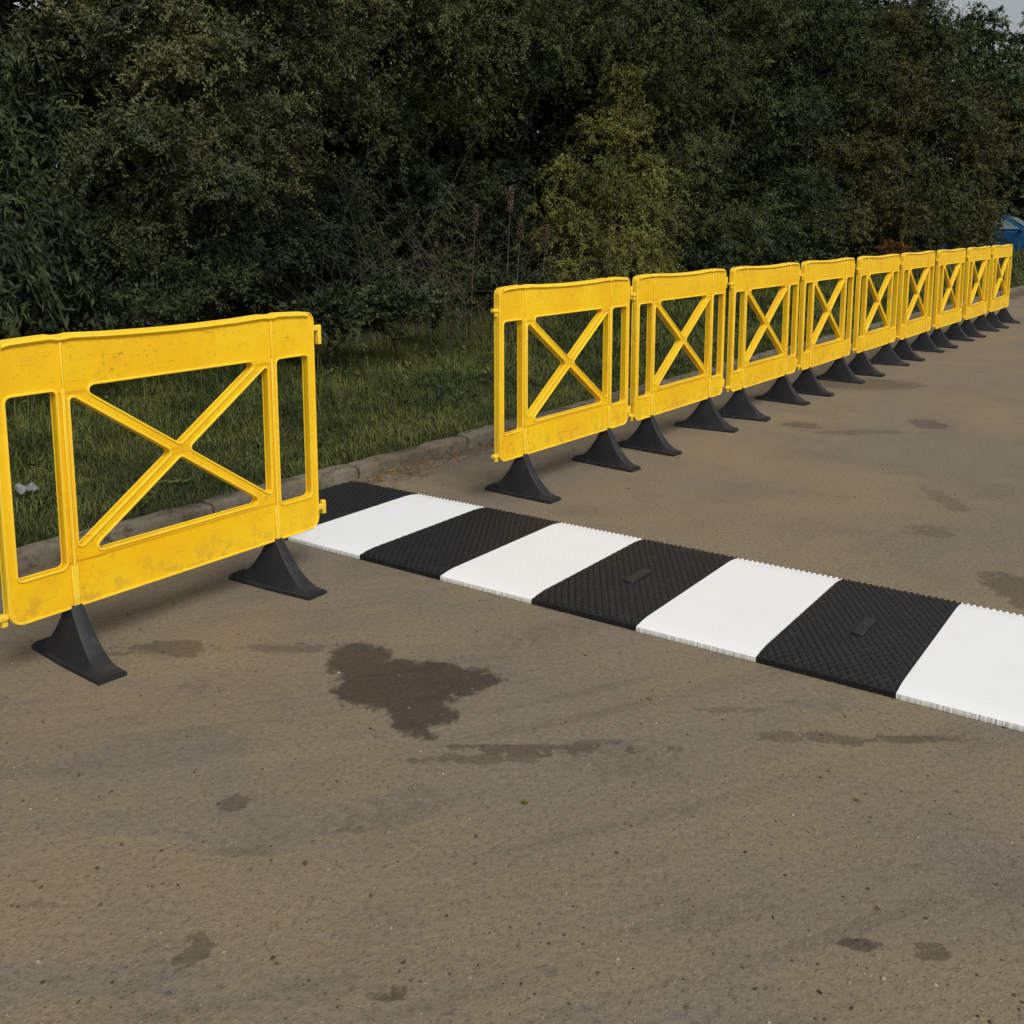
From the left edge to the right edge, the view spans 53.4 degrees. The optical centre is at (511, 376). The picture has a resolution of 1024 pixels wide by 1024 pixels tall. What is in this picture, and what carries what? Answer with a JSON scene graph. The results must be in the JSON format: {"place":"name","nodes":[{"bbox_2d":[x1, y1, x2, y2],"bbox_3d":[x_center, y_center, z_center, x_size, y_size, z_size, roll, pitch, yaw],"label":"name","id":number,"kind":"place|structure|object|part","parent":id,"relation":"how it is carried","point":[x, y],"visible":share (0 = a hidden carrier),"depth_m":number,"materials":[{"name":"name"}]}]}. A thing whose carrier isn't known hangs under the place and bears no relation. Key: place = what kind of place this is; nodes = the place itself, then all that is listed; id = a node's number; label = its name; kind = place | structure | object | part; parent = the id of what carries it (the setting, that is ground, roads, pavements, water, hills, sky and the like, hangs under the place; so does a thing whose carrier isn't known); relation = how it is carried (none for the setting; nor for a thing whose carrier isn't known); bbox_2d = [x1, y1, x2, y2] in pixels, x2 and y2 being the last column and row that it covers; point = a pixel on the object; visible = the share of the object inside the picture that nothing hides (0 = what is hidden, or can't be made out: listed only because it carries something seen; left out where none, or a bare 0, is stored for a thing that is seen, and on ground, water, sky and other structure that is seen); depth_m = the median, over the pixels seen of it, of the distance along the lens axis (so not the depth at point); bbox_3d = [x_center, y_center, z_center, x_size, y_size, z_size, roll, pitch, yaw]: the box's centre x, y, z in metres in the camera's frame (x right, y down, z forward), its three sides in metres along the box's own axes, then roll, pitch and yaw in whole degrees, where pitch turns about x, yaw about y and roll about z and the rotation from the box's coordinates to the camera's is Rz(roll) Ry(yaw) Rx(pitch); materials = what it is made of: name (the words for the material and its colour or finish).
{"place":"outdoors","nodes":[
{"label":"outdoors","id":0,"kind":"place"},
{"bbox_2d":[0,234,1023,1023],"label":"road","id":1,"kind":"structure","parent":0,"point":[776,482],"depth_m":2.50,"materials":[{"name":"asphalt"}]},
{"bbox_2d":[0,312,326,685],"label":"crowd barrier","id":2,"kind":"object","parent":1,"relation":"on","point":[63,369],"visible":1,"depth_m":3.29,"materials":[{"name":"yellow plastic"}]},
{"bbox_2d":[283,481,417,539],"bbox_3d":[-0.887,0.620,4.839,0.420,0.030,0.862,6,11,35],"label":"striped road mat","id":3,"kind":"object","parent":1,"relation":"on","point":[345,499],"visible":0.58,"depth_m":4.95,"materials":[{"name":"black rubber"}]},
{"bbox_2d":[288,493,483,558],"bbox_3d":[-0.543,0.659,4.598,0.420,0.026,0.862,6,11,35],"label":"striped road mat","id":4,"kind":"object","parent":1,"relation":"on","point":[355,535],"visible":0.98,"depth_m":4.52,"materials":[{"name":"white rubber"}]},
{"bbox_2d":[360,507,560,579],"bbox_3d":[-0.199,0.694,4.357,0.420,0.030,0.862,6,11,35],"label":"striped road mat","id":5,"kind":"object","parent":1,"relation":"on","point":[437,551],"visible":1,"depth_m":4.27,"materials":[{"name":"black rubber"}]},
{"bbox_2d":[18,309,962,577],"bbox_3d":[2.611,-0.121,9.764,0.458,0.009,21.116,6,11,36],"label":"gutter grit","id":6,"kind":"object","parent":1,"relation":"on","point":[374,479],"visible":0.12,"depth_m":5.63,"materials":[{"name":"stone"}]},
{"bbox_2d":[34,307,962,911],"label":"fallen leaves","id":7,"kind":"object","parent":1,"relation":"on","point":[422,475],"visible":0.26,"depth_m":5.48,"materials":[{"name":"brown plant"}]},
{"bbox_2d":[0,285,1023,575],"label":"kerb","id":8,"kind":"structure","parent":1,"relation":"on","point":[46,551],"depth_m":5.32,"materials":[{"name":"concrete"}]},
{"bbox_2d":[440,522,642,603],"bbox_3d":[0.146,0.732,4.116,0.420,0.026,0.862,6,11,35],"label":"striped road mat","id":9,"kind":"object","parent":1,"relation":"on","point":[528,568],"visible":1,"depth_m":4.03,"materials":[{"name":"white rubber"}]},
{"bbox_2d":[485,277,640,503],"bbox_3d":[0.293,0.026,5.341,0.423,1.054,1.287,6,11,36],"label":"crowd barrier","id":10,"kind":"object","parent":1,"relation":"on","point":[524,306],"visible":1,"depth_m":5.21,"materials":[{"name":"yellow plastic"}]},
{"bbox_2d":[532,539,737,630],"bbox_3d":[0.490,0.765,3.874,0.420,0.034,0.862,6,11,35],"label":"striped road mat","id":11,"kind":"object","parent":1,"relation":"on","point":[632,586],"visible":0.99,"depth_m":3.78,"materials":[{"name":"black rubber"}]},
{"bbox_2d":[617,269,737,456],"bbox_3d":[1.055,-0.128,6.348,0.424,1.054,1.287,6,11,35],"label":"crowd barrier","id":12,"kind":"object","parent":1,"relation":"on","point":[653,291],"visible":1,"depth_m":6.23,"materials":[{"name":"yellow plastic"}]},
{"bbox_2d":[636,558,842,661],"bbox_3d":[0.835,0.806,3.634,0.420,0.026,0.862,6,11,35],"label":"striped road mat","id":13,"kind":"object","parent":1,"relation":"on","point":[742,608],"visible":0.99,"depth_m":3.54,"materials":[{"name":"white rubber"}]},
{"bbox_2d":[718,262,809,421],"bbox_3d":[1.825,-0.280,7.346,0.424,1.054,1.287,6,10,36],"label":"crowd barrier","id":14,"kind":"object","parent":1,"relation":"on","point":[745,281],"visible":0.99,"depth_m":7.23,"materials":[{"name":"yellow plastic"}]},
{"bbox_2d":[792,257,864,396],"bbox_3d":[2.584,-0.434,8.352,0.422,1.054,1.287,6,11,35],"label":"crowd barrier","id":15,"kind":"object","parent":1,"relation":"on","point":[838,348],"visible":0.99,"depth_m":8.24,"materials":[{"name":"yellow plastic"}]},
{"bbox_2d":[756,578,960,697],"bbox_3d":[1.179,0.839,3.392,0.420,0.034,0.862,6,11,35],"label":"striped road mat","id":16,"kind":"object","parent":1,"relation":"on","point":[865,636],"visible":1,"depth_m":3.29,"materials":[{"name":"black rubber"}]},
{"bbox_2d":[848,254,909,376],"bbox_3d":[3.353,-0.587,9.353,0.424,1.054,1.287,6,10,35],"label":"crowd barrier","id":17,"kind":"object","parent":1,"relation":"on","point":[860,363],"visible":0.98,"depth_m":9.24,"materials":[{"name":"yellow plastic"}]},
{"bbox_2d":[893,251,944,360],"bbox_3d":[4.113,-0.740,10.357,0.423,1.054,1.287,6,10,35],"label":"crowd barrier","id":18,"kind":"object","parent":1,"relation":"on","point":[903,349],"visible":0.98,"depth_m":10.26,"materials":[{"name":"yellow plastic"}]},
{"bbox_2d":[929,248,974,347],"bbox_3d":[4.880,-0.893,11.359,0.422,1.054,1.287,6,10,35],"label":"crowd barrier","id":19,"kind":"object","parent":1,"relation":"on","point":[941,317],"visible":0.98,"depth_m":11.26,"materials":[{"name":"yellow plastic"}]},
{"bbox_2d":[896,602,1023,731],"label":"striped road mat","id":20,"kind":"object","parent":1,"relation":"on","point":[970,663],"visible":1,"depth_m":3.05,"materials":[{"name":"white rubber"}]},
{"bbox_2d":[960,246,998,337],"bbox_3d":[5.646,-1.046,12.359,0.420,1.054,1.287,6,11,35],"label":"crowd barrier","id":21,"kind":"object","parent":1,"relation":"on","point":[969,328],"visible":0.98,"depth_m":12.25,"materials":[{"name":"yellow plastic"}]},
{"bbox_2d":[940,215,1023,251],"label":"parked car","id":22,"kind":"object","parent":1,"relation":"on","point":[1014,233],"visible":0.16,"depth_m":35.95,"materials":[{"name":"blue paint"}]},
{"bbox_3d":[17.415,-5.425,36.124,1.170,0.390,0.089,7,11,37],"label":"side window","id":23,"kind":"part","parent":22,"relation":"part of","materials":[{"name":"grey glass"}]},
{"bbox_2d":[986,244,1019,328],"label":"crowd barrier","id":24,"kind":"object","parent":1,"relation":"on","point":[995,303],"visible":0.98,"depth_m":13.26,"materials":[{"name":"yellow plastic"}]},
{"bbox_2d":[0,242,1023,547],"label":"grass verge","id":25,"kind":"object","parent":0,"point":[138,466],"depth_m":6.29,"materials":[{"name":"plant"}]},
{"bbox_2d":[14,482,40,493],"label":"litter","id":26,"kind":"object","parent":25,"relation":"on","point":[32,486],"visible":1,"depth_m":4.82,"materials":[{"name":"white paper"}]},
{"bbox_2d":[0,15,129,339],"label":"shrub","id":27,"kind":"object","parent":25,"relation":"on","point":[33,213],"visible":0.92,"depth_m":6.79,"materials":[{"name":"green plant"}]},
{"bbox_2d":[0,271,207,396],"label":"undergrowth bush","id":28,"kind":"object","parent":25,"relation":"on","point":[134,308],"visible":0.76,"depth_m":6.84,"materials":[{"name":"green plant"}]},
{"bbox_2d":[0,0,236,336],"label":"backdrop tree","id":29,"kind":"object","parent":25,"relation":"on","point":[6,6],"visible":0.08,"depth_m":10.37,"materials":[{"name":"green plant"}]},
{"bbox_2d":[10,0,336,307],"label":"backdrop tree","id":30,"kind":"object","parent":25,"relation":"on","point":[94,110],"depth_m":13.84,"materials":[{"name":"green plant"}]},
{"bbox_2d":[1,0,418,319],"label":"tree","id":31,"kind":"object","parent":25,"relation":"on","point":[167,59],"visible":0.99,"depth_m":7.73,"materials":[{"name":"green plant"}]},
{"bbox_2d":[41,146,399,329],"bbox_3d":[-2.295,-1.062,8.987,1.788,2.172,4.688,3,9,19],"label":"shrub","id":32,"kind":"object","parent":25,"relation":"on","point":[126,239],"visible":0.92,"depth_m":8.14,"materials":[{"name":"green plant"}]},
{"bbox_2d":[32,0,418,325],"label":"backdrop tree","id":33,"kind":"object","parent":25,"relation":"on","point":[343,138],"visible":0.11,"depth_m":12.14,"materials":[{"name":"green plant"}]},
{"bbox_2d":[272,278,407,371],"bbox_3d":[-1.390,-0.362,8.379,0.978,0.950,1.260,0,9,0],"label":"undergrowth bush","id":34,"kind":"object","parent":25,"relation":"on","point":[326,303],"visible":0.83,"depth_m":7.98,"materials":[{"name":"green plant"}]},
{"bbox_2d":[205,1,483,287],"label":"backdrop tree","id":35,"kind":"object","parent":25,"relation":"on","point":[480,68],"depth_m":18.16,"materials":[{"name":"green plant"}]},
{"bbox_2d":[204,0,542,309],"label":"backdrop tree","id":36,"kind":"object","parent":25,"relation":"on","point":[497,144],"visible":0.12,"depth_m":13.99,"materials":[{"name":"green plant"}]},
{"bbox_2d":[335,262,474,360],"bbox_3d":[-1.001,-0.503,8.981,1.015,1.047,1.505,3,9,17],"label":"undergrowth bush","id":37,"kind":"object","parent":25,"relation":"on","point":[416,304],"visible":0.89,"depth_m":8.56,"materials":[{"name":"green plant"}]},
{"bbox_2d":[141,88,712,349],"bbox_3d":[-0.978,-1.359,9.438,5.652,2.400,1.821,0,9,0],"label":"bare shrub","id":38,"kind":"object","parent":25,"relation":"on","point":[418,331],"visible":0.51,"depth_m":9.73,"materials":[{"name":"brown plant"}]},
{"bbox_2d":[310,142,595,325],"bbox_3d":[-0.843,-1.700,12.663,2.280,2.332,4.093,8,12,41],"label":"shrub","id":39,"kind":"object","parent":25,"relation":"on","point":[415,189],"visible":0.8,"depth_m":12.45,"materials":[{"name":"green plant"}]},
{"bbox_2d":[5,287,915,511],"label":"verge weeds","id":40,"kind":"object","parent":25,"relation":"on","point":[322,440],"visible":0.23,"depth_m":7.57,"materials":[{"name":"green plant"}]},
{"bbox_2d":[304,0,626,294],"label":"backdrop tree","id":41,"kind":"object","parent":25,"relation":"on","point":[535,116],"visible":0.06,"depth_m":16.14,"materials":[{"name":"green plant"}]},
{"bbox_2d":[471,204,479,333],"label":"seed stalk","id":42,"kind":"object","parent":25,"relation":"on","point":[475,210],"visible":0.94,"depth_m":9.93,"materials":[{"name":"brown plant"}]},
{"bbox_2d":[334,0,650,299],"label":"tree","id":43,"kind":"object","parent":25,"relation":"on","point":[549,22],"visible":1,"depth_m":12.33,"materials":[{"name":"green plant"}]},
{"bbox_2d":[400,28,603,276],"bbox_3d":[-0.118,-6.970,21.030,8.131,10.287,4.482,-6,10,-34],"label":"backdrop tree","id":44,"kind":"object","parent":25,"relation":"on","point":[534,124],"visible":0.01,"depth_m":21.18,"materials":[{"name":"green plant"}]},
{"bbox_2d":[454,256,558,315],"bbox_3d":[0.093,-0.843,11.305,0.998,1.017,1.848,4,10,26],"label":"undergrowth bush","id":45,"kind":"object","parent":25,"relation":"on","point":[485,282],"visible":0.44,"depth_m":10.80,"materials":[{"name":"green plant"}]},
{"bbox_2d":[505,185,514,324],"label":"seed stalk","id":46,"kind":"object","parent":25,"relation":"on","point":[510,202],"visible":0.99,"depth_m":10.56,"materials":[{"name":"brown plant"}]},
{"bbox_2d":[515,217,523,322],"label":"seed stalk","id":47,"kind":"object","parent":25,"relation":"on","point":[520,225],"visible":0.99,"depth_m":10.63,"materials":[{"name":"brown plant"}]},
{"bbox_2d":[541,224,549,322],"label":"seed stalk","id":48,"kind":"object","parent":25,"relation":"on","point":[546,233],"visible":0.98,"depth_m":11.12,"materials":[{"name":"brown plant"}]},
{"bbox_2d":[428,0,691,281],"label":"backdrop tree","id":49,"kind":"object","parent":25,"relation":"on","point":[551,146],"visible":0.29,"depth_m":17.38,"materials":[{"name":"green plant"}]},
{"bbox_2d":[513,58,642,260],"bbox_3d":[2.113,-7.317,24.835,4.278,9.817,7.760,6,11,35],"label":"backdrop tree","id":50,"kind":"object","parent":25,"relation":"on","point":[574,139],"depth_m":23.77,"materials":[{"name":"green plant"}]},
{"bbox_2d":[515,61,707,314],"bbox_3d":[1.465,-2.511,13.538,1.925,3.653,4.676,3,9,21],"label":"shrub","id":51,"kind":"object","parent":25,"relation":"on","point":[657,185],"visible":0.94,"depth_m":13.04,"materials":[{"name":"green plant"}]},
{"bbox_2d":[487,0,758,282],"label":"backdrop tree","id":52,"kind":"object","parent":25,"relation":"on","point":[657,136],"visible":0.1,"depth_m":19.62,"materials":[{"name":"green plant"}]},
{"bbox_2d":[643,4,729,263],"bbox_3d":[4.970,-8.064,28.074,4.498,10.323,8.160,5,10,28],"label":"backdrop tree","id":53,"kind":"object","parent":25,"relation":"on","point":[682,125],"visible":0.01,"depth_m":27.26,"materials":[{"name":"green plant"}]},
{"bbox_2d":[602,0,776,264],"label":"backdrop tree","id":54,"kind":"object","parent":25,"relation":"on","point":[743,171],"visible":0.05,"depth_m":21.56,"materials":[{"name":"green plant"}]},
{"bbox_2d":[568,0,814,264],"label":"tree","id":55,"kind":"object","parent":25,"relation":"on","point":[752,22],"visible":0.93,"depth_m":16.71,"materials":[{"name":"green plant"}]},
{"bbox_2d":[629,242,753,298],"bbox_3d":[2.946,-1.490,15.301,1.321,1.088,3.209,5,10,32],"label":"undergrowth bush","id":56,"kind":"object","parent":25,"relation":"on","point":[724,260],"visible":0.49,"depth_m":14.61,"materials":[{"name":"green plant"}]},
{"bbox_2d":[689,0,824,263],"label":"backdrop tree","id":57,"kind":"object","parent":25,"relation":"on","point":[751,168],"visible":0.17,"depth_m":23.06,"materials":[{"name":"green plant"}]},
{"bbox_2d":[727,234,839,269],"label":"undergrowth bush","id":58,"kind":"object","parent":25,"relation":"on","point":[791,252],"visible":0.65,"depth_m":17.21,"materials":[{"name":"green plant"}]},
{"bbox_2d":[724,1,863,263],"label":"backdrop tree","id":59,"kind":"object","parent":25,"relation":"on","point":[795,46],"visible":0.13,"depth_m":24.42,"materials":[{"name":"green plant"}]},
{"bbox_2d":[690,0,913,260],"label":"tree","id":60,"kind":"object","parent":25,"relation":"on","point":[805,200],"visible":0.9,"depth_m":19.92,"materials":[{"name":"green plant"}]},
{"bbox_2d":[773,0,887,257],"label":"backdrop tree","id":61,"kind":"object","parent":25,"relation":"on","point":[813,159],"visible":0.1,"depth_m":26.56,"materials":[{"name":"green plant"}]},
{"bbox_2d":[821,0,928,261],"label":"backdrop tree","id":62,"kind":"object","parent":25,"relation":"on","point":[885,2],"visible":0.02,"depth_m":29.21,"materials":[{"name":"green plant"}]},
{"bbox_2d":[794,1,961,257],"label":"tree","id":63,"kind":"object","parent":25,"relation":"on","point":[863,153],"visible":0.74,"depth_m":24.54,"materials":[{"name":"green plant"}]},
{"bbox_2d":[869,237,912,255],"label":"shrub","id":64,"kind":"object","parent":25,"relation":"on","point":[891,245],"visible":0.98,"depth_m":22.25,"materials":[{"name":"brown plant"}]},
{"bbox_2d":[833,14,964,253],"bbox_3d":[12.600,-7.685,33.269,5.780,7.971,3.631,-4,10,-25],"label":"backdrop tree","id":65,"kind":"object","parent":25,"relation":"on","point":[930,153],"visible":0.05,"depth_m":32.85,"materials":[{"name":"green plant"}]},
{"bbox_2d":[842,0,987,258],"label":"backdrop tree","id":66,"kind":"object","parent":25,"relation":"on","point":[912,158],"visible":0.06,"depth_m":30.86,"materials":[{"name":"green plant"}]},
{"bbox_2d":[884,0,1006,259],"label":"tree","id":67,"kind":"object","parent":25,"relation":"on","point":[952,115],"visible":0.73,"depth_m":28.38,"materials":[{"name":"green plant"}]},
{"bbox_2d":[923,5,1023,220],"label":"tree","id":68,"kind":"object","parent":25,"relation":"on","point":[989,67],"visible":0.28,"depth_m":42.28,"materials":[{"name":"green plant"}]},
{"bbox_2d":[932,80,1023,253],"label":"tree","id":69,"kind":"object","parent":25,"relation":"on","point":[981,154],"visible":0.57,"depth_m":31.61,"materials":[{"name":"green plant"}]},
{"bbox_2d":[13,0,1023,199],"label":"sky","id":70,"kind":"structure","parent":0,"point":[1014,8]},
{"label":"grass bank","id":71,"kind":"structure","parent":0,"visible":0},
{"bbox_2d":[897,0,1022,181],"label":"tree","id":72,"kind":"object","parent":71,"relation":"on","point":[962,23],"visible":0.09,"depth_m":45.17,"materials":[{"name":"green plant"}]},
{"bbox_2d":[949,84,1023,218],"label":"tree","id":73,"kind":"object","parent":71,"relation":"on","point":[1006,121],"visible":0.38,"depth_m":41.45,"materials":[{"name":"green plant"}]},
{"bbox_2d":[969,31,1023,81],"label":"tree","id":74,"kind":"object","parent":71,"relation":"on","point":[1015,43],"visible":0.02,"depth_m":48.01,"materials":[{"name":"green plant"}]},
{"bbox_2d":[984,12,1023,219],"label":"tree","id":75,"kind":"object","parent":71,"relation":"on","point":[1020,37],"visible":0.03,"depth_m":44.71,"materials":[{"name":"green plant"}]}
]}

